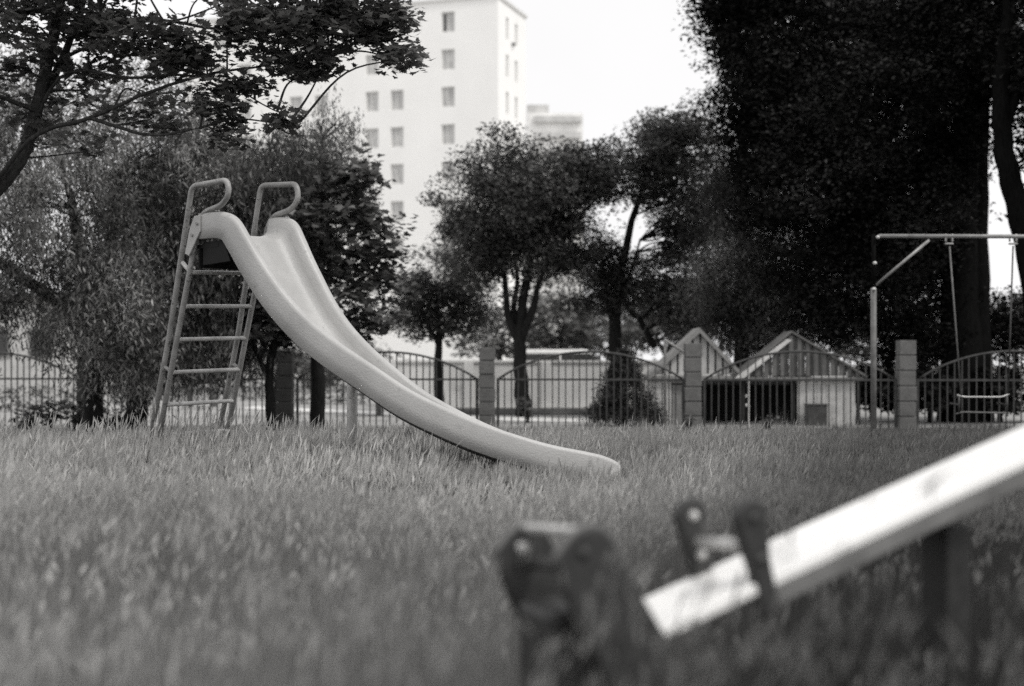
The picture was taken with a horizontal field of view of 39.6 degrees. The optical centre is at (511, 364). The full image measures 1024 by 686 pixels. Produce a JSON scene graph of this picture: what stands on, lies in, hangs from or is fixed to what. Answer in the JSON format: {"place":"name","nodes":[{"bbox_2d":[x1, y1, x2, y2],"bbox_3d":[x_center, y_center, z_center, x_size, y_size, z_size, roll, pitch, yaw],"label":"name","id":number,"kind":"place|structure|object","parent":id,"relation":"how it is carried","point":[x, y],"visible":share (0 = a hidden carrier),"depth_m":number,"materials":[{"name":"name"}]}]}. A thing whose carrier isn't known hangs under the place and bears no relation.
{"place":"outdoors","nodes":[
{"label":"outdoors","id":0,"kind":"place"},
{"bbox_2d":[187,374,216,406],"bbox_3d":[-7.412,0.610,34.042,0.717,0.780,0.495,0,0,0],"label":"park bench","id":1,"kind":"object","parent":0,"point":[212,392],"visible":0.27,"depth_m":33.90,"materials":[{"name":"wood"}]},
{"bbox_2d":[0,401,1023,685],"bbox_3d":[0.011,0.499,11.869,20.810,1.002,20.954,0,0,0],"label":"tall grass","id":2,"kind":"structure","parent":0,"point":[108,519],"depth_m":5.15,"materials":[{"name":"grey plant"}]},
{"bbox_2d":[8,405,44,432],"bbox_3d":[-6.652,0.773,19.494,0.517,0.459,0.374,0,0,0],"label":"weed plant","id":3,"kind":"object","parent":2,"relation":"on","point":[26,413],"visible":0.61,"depth_m":19.47,"materials":[{"name":"grey plant"}]},
{"bbox_2d":[29,397,68,429],"bbox_3d":[-6.233,0.720,19.216,0.544,0.569,0.436,0,0,0],"label":"weed plant","id":4,"kind":"object","parent":2,"relation":"on","point":[51,406],"visible":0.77,"depth_m":19.17,"materials":[{"name":"grey plant"}]},
{"bbox_2d":[60,401,85,431],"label":"weed plant","id":5,"kind":"object","parent":2,"relation":"on","point":[74,416],"visible":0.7,"depth_m":19.38,"materials":[{"name":"grey plant"}]},
{"bbox_2d":[103,405,133,431],"bbox_3d":[-5.468,0.774,19.635,0.436,0.457,0.477,0,0,42],"label":"weed plant","id":6,"kind":"object","parent":2,"relation":"on","point":[113,417],"visible":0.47,"depth_m":19.58,"materials":[{"name":"grey plant"}]},
{"bbox_2d":[0,16,258,433],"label":"leafy tree","id":7,"kind":"object","parent":2,"relation":"on","point":[85,298],"visible":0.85,"depth_m":17.57,"materials":[{"name":"grey plant"}]},
{"bbox_2d":[79,123,350,431],"bbox_3d":[-4.074,-1.242,19.781,3.858,4.561,3.259,0,0,0],"label":"willow tree","id":8,"kind":"object","parent":2,"relation":"on","point":[212,289],"visible":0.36,"depth_m":19.28,"materials":[{"name":"grey plant"}]},
{"bbox_2d":[0,0,434,195],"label":"maple tree","id":9,"kind":"object","parent":2,"relation":"on","point":[98,28],"visible":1,"depth_m":11.25,"materials":[{"name":"grey plant"}]},
{"bbox_2d":[240,82,383,429],"bbox_3d":[-2.972,-1.534,20.592,2.172,5.081,2.237,0,0,-14],"label":"birch tree","id":10,"kind":"object","parent":2,"relation":"on","point":[318,395],"visible":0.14,"depth_m":20.43,"materials":[{"name":"grey plant"}]},
{"bbox_2d":[217,142,421,430],"bbox_3d":[-2.636,-1.017,19.303,2.897,4.049,2.202,0,0,0],"label":"young maple tree","id":11,"kind":"object","parent":2,"relation":"on","point":[361,217],"visible":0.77,"depth_m":19.09,"materials":[{"name":"black plant"}]},
{"bbox_2d":[146,178,620,485],"bbox_3d":[-1.088,-0.196,10.222,3.848,2.404,1.040,0,0,25],"label":"playground slide","id":12,"kind":"object","parent":2,"relation":"on","point":[276,266],"visible":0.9,"depth_m":10.17,"materials":[{"name":"paint"}]},
{"bbox_2d":[296,351,477,427],"bbox_3d":[-1.976,0.392,22.386,2.923,1.226,0.040,0,0,7],"label":"fence panel","id":13,"kind":"object","parent":2,"relation":"on","point":[382,352],"visible":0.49,"depth_m":22.33,"materials":[{"name":"paint"}]},
{"bbox_2d":[497,351,683,429],"bbox_3d":[1.200,0.392,21.964,2.902,1.226,0.040,0,0,8],"label":"fence panel","id":14,"kind":"object","parent":2,"relation":"on","point":[586,379],"visible":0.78,"depth_m":21.95,"materials":[{"name":"paint"}]},
{"bbox_2d":[681,415,697,433],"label":"weed plant","id":15,"kind":"object","parent":2,"relation":"on","point":[691,423],"visible":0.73,"depth_m":20.58,"materials":[{"name":"grey plant"}]},
{"bbox_2d":[683,343,701,428],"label":"fence pillar","id":16,"kind":"structure","parent":2,"relation":"on","point":[692,364],"depth_m":21.63,"materials":[{"name":"concrete"}]},
{"bbox_2d":[490,425,1023,685],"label":"seesaw","id":17,"kind":"object","parent":2,"relation":"on","point":[978,477],"visible":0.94,"depth_m":2.90,"materials":[{"name":"white wood"}]},
{"bbox_2d":[759,413,780,429],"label":"weed plant","id":18,"kind":"object","parent":2,"relation":"on","point":[766,422],"visible":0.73,"depth_m":20.79,"materials":[{"name":"grey plant"}]},
{"bbox_2d":[703,350,896,430],"bbox_3d":[4.347,0.392,21.530,2.879,1.226,0.040,0,0,8],"label":"fence panel","id":19,"kind":"object","parent":2,"relation":"on","point":[799,380],"visible":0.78,"depth_m":21.52,"materials":[{"name":"paint"}]},
{"bbox_2d":[895,340,916,430],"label":"fence pillar","id":20,"kind":"structure","parent":2,"relation":"on","point":[905,366],"depth_m":21.19,"materials":[{"name":"concrete"}]},
{"bbox_2d":[871,234,1023,435],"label":"playground swing","id":21,"kind":"object","parent":2,"relation":"on","point":[874,237],"visible":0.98,"depth_m":16.98,"materials":[{"name":"grey metal"}]},
{"bbox_2d":[949,246,1013,414],"bbox_3d":[5.610,-0.414,17.169,0.779,2.019,0.362,0,0,0],"label":"hanging swing","id":22,"kind":"object","parent":21,"relation":"hanging from","point":[961,396],"visible":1,"depth_m":16.99,"materials":[{"name":"paint"}]},
{"bbox_2d":[916,350,1023,431],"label":"fence panel","id":23,"kind":"object","parent":2,"relation":"on","point":[954,379],"visible":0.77,"depth_m":21.17,"materials":[{"name":"paint"}]},
{"bbox_2d":[981,0,1023,314],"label":"leaning tree","id":24,"kind":"object","parent":2,"relation":"on","point":[1007,97],"visible":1,"depth_m":22.39,"materials":[{"name":"black plant"}]},
{"bbox_2d":[0,366,1023,427],"bbox_3d":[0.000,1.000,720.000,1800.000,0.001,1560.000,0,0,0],"label":"ground","id":25,"kind":"structure","parent":0,"point":[561,424],"depth_m":28.16,"materials":[{"name":"grey"}]},
{"bbox_2d":[0,352,75,426],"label":"fence panel","id":26,"kind":"object","parent":25,"relation":"on","point":[29,378],"visible":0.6,"depth_m":23.12,"materials":[{"name":"paint"}]},
{"bbox_2d":[0,383,75,411],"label":"hedge","id":27,"kind":"object","parent":25,"relation":"on","point":[20,389],"visible":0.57,"depth_m":30.33,"materials":[{"name":"grey plant"}]},
{"bbox_2d":[0,293,111,394],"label":"building","id":28,"kind":"structure","parent":25,"relation":"on","point":[20,368],"depth_m":48.00,"materials":[{"name":"white concrete"}]},
{"bbox_2d":[0,328,9,357],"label":"window","id":29,"kind":"structure","parent":28,"relation":"in","point":[2,349],"depth_m":47.93,"materials":[{"name":"grey glass"}]},
{"bbox_2d":[29,328,52,357],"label":"window","id":30,"kind":"structure","parent":28,"relation":"in","point":[36,352],"depth_m":47.93,"materials":[{"name":"grey glass"}]},
{"bbox_2d":[76,355,85,424],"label":"fence pillar","id":31,"kind":"structure","parent":25,"relation":"on","point":[79,394],"depth_m":22.83,"materials":[{"name":"concrete"}]},
{"bbox_2d":[109,381,264,399],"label":"hedge","id":32,"kind":"object","parent":25,"relation":"on","point":[240,395],"visible":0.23,"depth_m":40.36,"materials":[{"name":"grey plant"}]},
{"bbox_2d":[103,358,276,427],"bbox_3d":[-5.193,0.392,22.797,2.926,1.226,0.040,0,0,7],"label":"fence panel","id":33,"kind":"object","parent":25,"relation":"on","point":[262,379],"visible":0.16,"depth_m":22.69,"materials":[{"name":"paint"}]},
{"bbox_2d":[181,340,309,385],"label":"tree","id":34,"kind":"object","parent":25,"relation":"on","point":[296,365],"visible":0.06,"depth_m":65.39,"materials":[{"name":"grey plant"}]},
{"bbox_2d":[276,350,294,427],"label":"fence pillar","id":35,"kind":"structure","parent":25,"relation":"on","point":[285,395],"depth_m":22.47,"materials":[{"name":"concrete"}]},
{"bbox_2d":[294,358,335,388],"bbox_3d":[-3.295,0.408,24.517,1.069,1.186,1.005,0,0,0],"label":"grey shrub","id":36,"kind":"object","parent":25,"relation":"on","point":[307,362],"visible":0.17,"depth_m":24.44,"materials":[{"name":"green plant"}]},
{"bbox_2d":[293,381,368,403],"bbox_3d":[-4.297,0.672,36.401,2.819,0.707,0.972,0,0,0],"label":"hedge","id":37,"kind":"object","parent":25,"relation":"on","point":[333,400],"visible":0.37,"depth_m":36.38,"materials":[{"name":"grey plant"}]},
{"bbox_2d":[264,341,405,386],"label":"tree","id":38,"kind":"object","parent":25,"relation":"on","point":[301,357],"visible":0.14,"depth_m":65.51,"materials":[{"name":"grey plant"}]},
{"bbox_2d":[183,0,527,375],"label":"tower block","id":39,"kind":"structure","parent":25,"relation":"on","point":[418,124],"depth_m":122.37,"materials":[{"name":"white concrete"}]},
{"bbox_2d":[215,66,225,83],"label":"window","id":40,"kind":"structure","parent":39,"relation":"in","point":[219,68],"depth_m":128.48,"materials":[{"name":"grey glass"}]},
{"bbox_2d":[215,33,225,49],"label":"window","id":41,"kind":"structure","parent":39,"relation":"in","point":[221,42],"depth_m":128.47,"materials":[{"name":"grey glass"}]},
{"bbox_2d":[240,136,250,152],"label":"window","id":42,"kind":"structure","parent":39,"relation":"in","point":[248,137],"depth_m":127.69,"materials":[{"name":"grey glass"}]},
{"bbox_2d":[240,100,250,118],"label":"window","id":43,"kind":"structure","parent":39,"relation":"in","point":[248,115],"depth_m":127.65,"materials":[{"name":"grey glass"}]},
{"bbox_2d":[240,64,250,80],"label":"window","id":44,"kind":"structure","parent":39,"relation":"in","point":[247,65],"depth_m":127.65,"materials":[{"name":"grey glass"}]},
{"bbox_2d":[290,97,301,114],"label":"window","id":45,"kind":"structure","parent":39,"relation":"in","point":[296,102],"depth_m":126.12,"materials":[{"name":"grey glass"}]},
{"bbox_2d":[315,95,326,114],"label":"window","id":46,"kind":"structure","parent":39,"relation":"in","point":[317,106],"depth_m":125.34,"materials":[{"name":"grey glass"}]},
{"bbox_2d":[366,277,377,295],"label":"window","id":47,"kind":"structure","parent":39,"relation":"in","point":[372,293],"depth_m":123.82,"materials":[{"name":"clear glass"}]},
{"bbox_2d":[366,128,377,148],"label":"window","id":48,"kind":"structure","parent":39,"relation":"in","point":[372,138],"depth_m":123.82,"materials":[{"name":"grey glass"}]},
{"bbox_2d":[366,92,377,111],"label":"window","id":49,"kind":"structure","parent":39,"relation":"in","point":[371,97],"depth_m":123.82,"materials":[{"name":"grey glass"}]},
{"bbox_2d":[366,55,377,74],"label":"window","id":50,"kind":"structure","parent":39,"relation":"in","point":[370,69],"depth_m":123.85,"materials":[{"name":"grey glass"}]},
{"bbox_2d":[391,314,403,332],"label":"window","id":51,"kind":"structure","parent":39,"relation":"in","point":[394,331],"depth_m":123.12,"materials":[{"name":"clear glass"}]},
{"bbox_2d":[391,238,403,257],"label":"window","id":52,"kind":"structure","parent":39,"relation":"in","point":[398,247],"depth_m":123.00,"materials":[{"name":"grey glass"}]},
{"bbox_2d":[391,201,403,220],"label":"window","id":53,"kind":"structure","parent":39,"relation":"in","point":[396,206],"depth_m":123.06,"materials":[{"name":"grey glass"}]},
{"bbox_2d":[391,164,403,184],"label":"window","id":54,"kind":"structure","parent":39,"relation":"in","point":[397,170],"depth_m":123.06,"materials":[{"name":"grey glass"}]},
{"bbox_2d":[391,127,403,147],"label":"window","id":55,"kind":"structure","parent":39,"relation":"in","point":[397,133],"depth_m":123.06,"materials":[{"name":"grey glass"}]},
{"bbox_2d":[391,90,403,110],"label":"window","id":56,"kind":"structure","parent":39,"relation":"in","point":[397,96],"depth_m":123.06,"materials":[{"name":"grey glass"}]},
{"bbox_2d":[391,63,403,73],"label":"window","id":57,"kind":"structure","parent":39,"relation":"in","point":[393,66],"depth_m":123.17,"materials":[{"name":"grey glass"}]},
{"bbox_2d":[442,238,454,256],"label":"window","id":58,"kind":"structure","parent":39,"relation":"in","point":[446,238],"depth_m":121.63,"materials":[{"name":"grey glass"}]},
{"bbox_2d":[442,199,454,219],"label":"window","id":59,"kind":"structure","parent":39,"relation":"in","point":[447,199],"depth_m":121.63,"materials":[{"name":"grey glass"}]},
{"bbox_2d":[442,162,454,181],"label":"window","id":60,"kind":"structure","parent":39,"relation":"in","point":[444,164],"depth_m":121.63,"materials":[{"name":"grey glass"}]},
{"bbox_2d":[442,124,454,144],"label":"window","id":61,"kind":"structure","parent":39,"relation":"in","point":[448,131],"depth_m":121.63,"materials":[{"name":"grey glass"}]},
{"bbox_2d":[442,87,454,107],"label":"window","id":62,"kind":"structure","parent":39,"relation":"in","point":[448,93],"depth_m":121.63,"materials":[{"name":"grey glass"}]},
{"bbox_2d":[442,49,454,69],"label":"window","id":63,"kind":"structure","parent":39,"relation":"in","point":[448,56],"depth_m":121.63,"materials":[{"name":"grey glass"}]},
{"bbox_2d":[442,12,454,32],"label":"window","id":64,"kind":"structure","parent":39,"relation":"in","point":[448,18],"depth_m":121.63,"materials":[{"name":"grey glass"}]},
{"bbox_2d":[357,393,381,415],"bbox_3d":[-2.875,0.610,28.043,0.670,0.780,0.495,0,0,0],"label":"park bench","id":65,"kind":"object","parent":25,"relation":"on","point":[379,410],"visible":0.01,"depth_m":27.82,"materials":[{"name":"wood"}]},
{"bbox_2d":[382,241,512,401],"bbox_3d":[-1.384,-0.811,30.057,2.879,3.634,2.688,0,0,0],"label":"tree","id":66,"kind":"object","parent":25,"relation":"on","point":[435,296],"visible":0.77,"depth_m":29.70,"materials":[{"name":"black plant"}]},
{"bbox_2d":[479,347,494,425],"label":"fence pillar","id":67,"kind":"structure","parent":25,"relation":"on","point":[486,384],"depth_m":22.06,"materials":[{"name":"concrete"}]},
{"bbox_2d":[481,333,501,348],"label":"pale shrub","id":68,"kind":"object","parent":25,"relation":"on","point":[488,340],"visible":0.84,"depth_m":24.11,"materials":[{"name":"grey plant"}]},
{"bbox_2d":[445,304,544,359],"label":"tree","id":69,"kind":"object","parent":25,"relation":"on","point":[506,350],"visible":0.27,"depth_m":69.47,"materials":[{"name":"grey plant"}]},
{"bbox_2d":[515,396,539,422],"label":"weed plant","id":70,"kind":"object","parent":25,"relation":"on","point":[528,409],"visible":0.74,"depth_m":24.49,"materials":[{"name":"grey plant"}]},
{"bbox_2d":[416,118,650,416],"bbox_3d":[0.411,-1.767,27.557,4.545,5.924,3.750,0,0,0],"label":"round tree","id":71,"kind":"object","parent":25,"relation":"on","point":[529,202],"visible":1,"depth_m":27.14,"materials":[{"name":"black plant"}]},
{"bbox_2d":[526,105,582,349],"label":"apartment block","id":72,"kind":"structure","parent":25,"relation":"on","point":[542,120],"depth_m":260.00,"materials":[{"name":"white concrete"}]},
{"bbox_2d":[554,299,662,359],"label":"tree","id":73,"kind":"object","parent":25,"relation":"on","point":[604,324],"visible":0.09,"depth_m":65.63,"materials":[{"name":"grey plant"}]},
{"bbox_2d":[577,302,671,426],"bbox_3d":[1.843,0.038,23.270,1.581,2.197,1.288,0,0,0],"label":"juniper bush","id":74,"kind":"object","parent":25,"relation":"on","point":[624,393],"visible":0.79,"depth_m":23.08,"materials":[{"name":"black plant"}]},
{"bbox_2d":[664,340,683,426],"bbox_3d":[2.625,0.394,22.600,0.431,1.596,0.044,0,0,0],"label":"bent pipe","id":75,"kind":"object","parent":25,"relation":"on","point":[673,345],"visible":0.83,"depth_m":22.58,"materials":[{"name":"grey metal"}]},
{"bbox_2d":[666,141,923,376],"bbox_3d":[5.244,-2.394,26.396,4.769,6.795,3.051,0,0,7],"label":"fir tree","id":76,"kind":"object","parent":25,"relation":"on","point":[721,264],"visible":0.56,"depth_m":26.05,"materials":[{"name":"black plant"}]},
{"bbox_2d":[728,331,866,424],"bbox_3d":[4.783,0.216,24.418,2.200,1.568,1.815,0,0,0],"label":"playhouse","id":77,"kind":"object","parent":25,"relation":"on","point":[795,341],"visible":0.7,"depth_m":23.68,"materials":[{"name":"white paint"}]},
{"bbox_2d":[730,328,869,368],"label":"tree","id":78,"kind":"object","parent":25,"relation":"on","point":[827,350],"visible":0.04,"depth_m":61.44,"materials":[{"name":"grey plant"}]},
{"bbox_2d":[803,403,827,425],"bbox_3d":[5.008,0.819,23.450,0.350,0.362,0.310,0,0,0],"label":"storage box","id":79,"kind":"object","parent":25,"relation":"on","point":[817,412],"visible":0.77,"depth_m":23.31,"materials":[{"name":"paint"}]},
{"bbox_2d":[671,0,1023,421],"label":"giant tree","id":80,"kind":"object","parent":25,"relation":"on","point":[912,72],"visible":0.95,"depth_m":24.59,"materials":[{"name":"black plant"}]},
{"bbox_2d":[847,362,894,420],"bbox_3d":[6.388,0.461,25.181,1.281,1.082,1.273,0,0,34],"label":"dark shrub","id":81,"kind":"object","parent":25,"relation":"on","point":[884,392],"visible":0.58,"depth_m":24.82,"materials":[{"name":"black plant"}]},
{"bbox_2d":[831,307,940,384],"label":"tree","id":82,"kind":"object","parent":25,"relation":"on","point":[865,356],"visible":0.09,"depth_m":61.62,"materials":[{"name":"grey plant"}]},
{"bbox_2d":[886,361,973,422],"bbox_3d":[7.200,0.469,24.544,1.406,1.063,1.226,0,0,-30],"label":"dark shrub","id":83,"kind":"object","parent":25,"relation":"on","point":[920,370],"visible":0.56,"depth_m":24.33,"materials":[{"name":"black plant"}]},
{"bbox_2d":[972,363,1023,421],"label":"dark shrub","id":84,"kind":"object","parent":25,"relation":"on","point":[995,392],"visible":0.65,"depth_m":24.50,"materials":[{"name":"black plant"}]},
{"bbox_2d":[990,289,1022,375],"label":"tree","id":85,"kind":"object","parent":25,"relation":"on","point":[1008,312],"visible":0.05,"depth_m":70.00,"materials":[{"name":"grey plant"}]},
{"bbox_2d":[1012,365,1023,403],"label":"dark shrub","id":86,"kind":"object","parent":25,"relation":"on","point":[1018,369],"visible":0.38,"depth_m":24.66,"materials":[{"name":"grey plant"}]},
{"bbox_2d":[0,0,1023,365],"label":"sky","id":87,"kind":"structure","parent":0,"point":[606,61],"materials":[{"name":"white"}]},
{"bbox_2d":[244,406,795,423],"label":"path","id":88,"kind":"structure","parent":0,"point":[502,418],"depth_m":26.37,"materials":[{"name":"grey"}]},
{"bbox_2d":[643,328,739,424],"bbox_3d":[3.069,0.188,24.425,1.612,1.623,1.650,0,0,0],"label":"playhouse","id":89,"kind":"object","parent":88,"relation":"on","point":[714,357],"visible":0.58,"depth_m":23.73,"materials":[{"name":"paint"}]},
{"bbox_2d":[672,381,681,424],"bbox_3d":[2.800,0.633,23.770,0.250,0.733,0.040,0,0,0],"label":"door","id":90,"kind":"structure","parent":89,"relation":"in","point":[678,387],"depth_m":23.75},
{"bbox_2d":[457,408,632,413],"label":"grass verge","id":91,"kind":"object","parent":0,"point":[541,411],"depth_m":30.76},
{"bbox_2d":[559,88,736,414],"bbox_3d":[2.881,-2.296,28.579,3.918,6.613,2.940,0,0,0],"label":"broad tree","id":92,"kind":"object","parent":91,"relation":"on","point":[666,142],"visible":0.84,"depth_m":28.09,"materials":[{"name":"black plant"}]},
{"bbox_2d":[390,360,705,407],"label":"garden wall","id":93,"kind":"structure","parent":0,"point":[502,367],"depth_m":32.90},
{"bbox_2d":[111,388,1022,391],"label":"road","id":94,"kind":"structure","parent":0,"point":[307,390],"depth_m":55.33,"materials":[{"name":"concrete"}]},
{"bbox_2d":[504,285,608,350],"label":"tree","id":95,"kind":"object","parent":94,"relation":"on","point":[572,337],"visible":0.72,"depth_m":59.49,"materials":[{"name":"grey plant"}]},
{"bbox_2d":[526,350,598,359],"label":"parked car","id":96,"kind":"object","parent":94,"relation":"on","point":[533,354],"visible":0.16,"depth_m":55.24,"materials":[{"name":"white paint"}]},
{"bbox_2d":[602,272,716,359],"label":"tree","id":97,"kind":"object","parent":94,"relation":"on","point":[628,330],"visible":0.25,"depth_m":57.54,"materials":[{"name":"grey plant"}]},
{"bbox_2d":[676,279,757,375],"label":"tree","id":98,"kind":"object","parent":94,"relation":"on","point":[721,341],"visible":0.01,"depth_m":59.85,"materials":[{"name":"grey plant"}]},
{"bbox_2d":[751,372,810,376],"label":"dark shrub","id":99,"kind":"object","parent":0,"point":[783,376],"visible":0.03,"depth_m":27.41,"materials":[{"name":"plant"}]}
]}

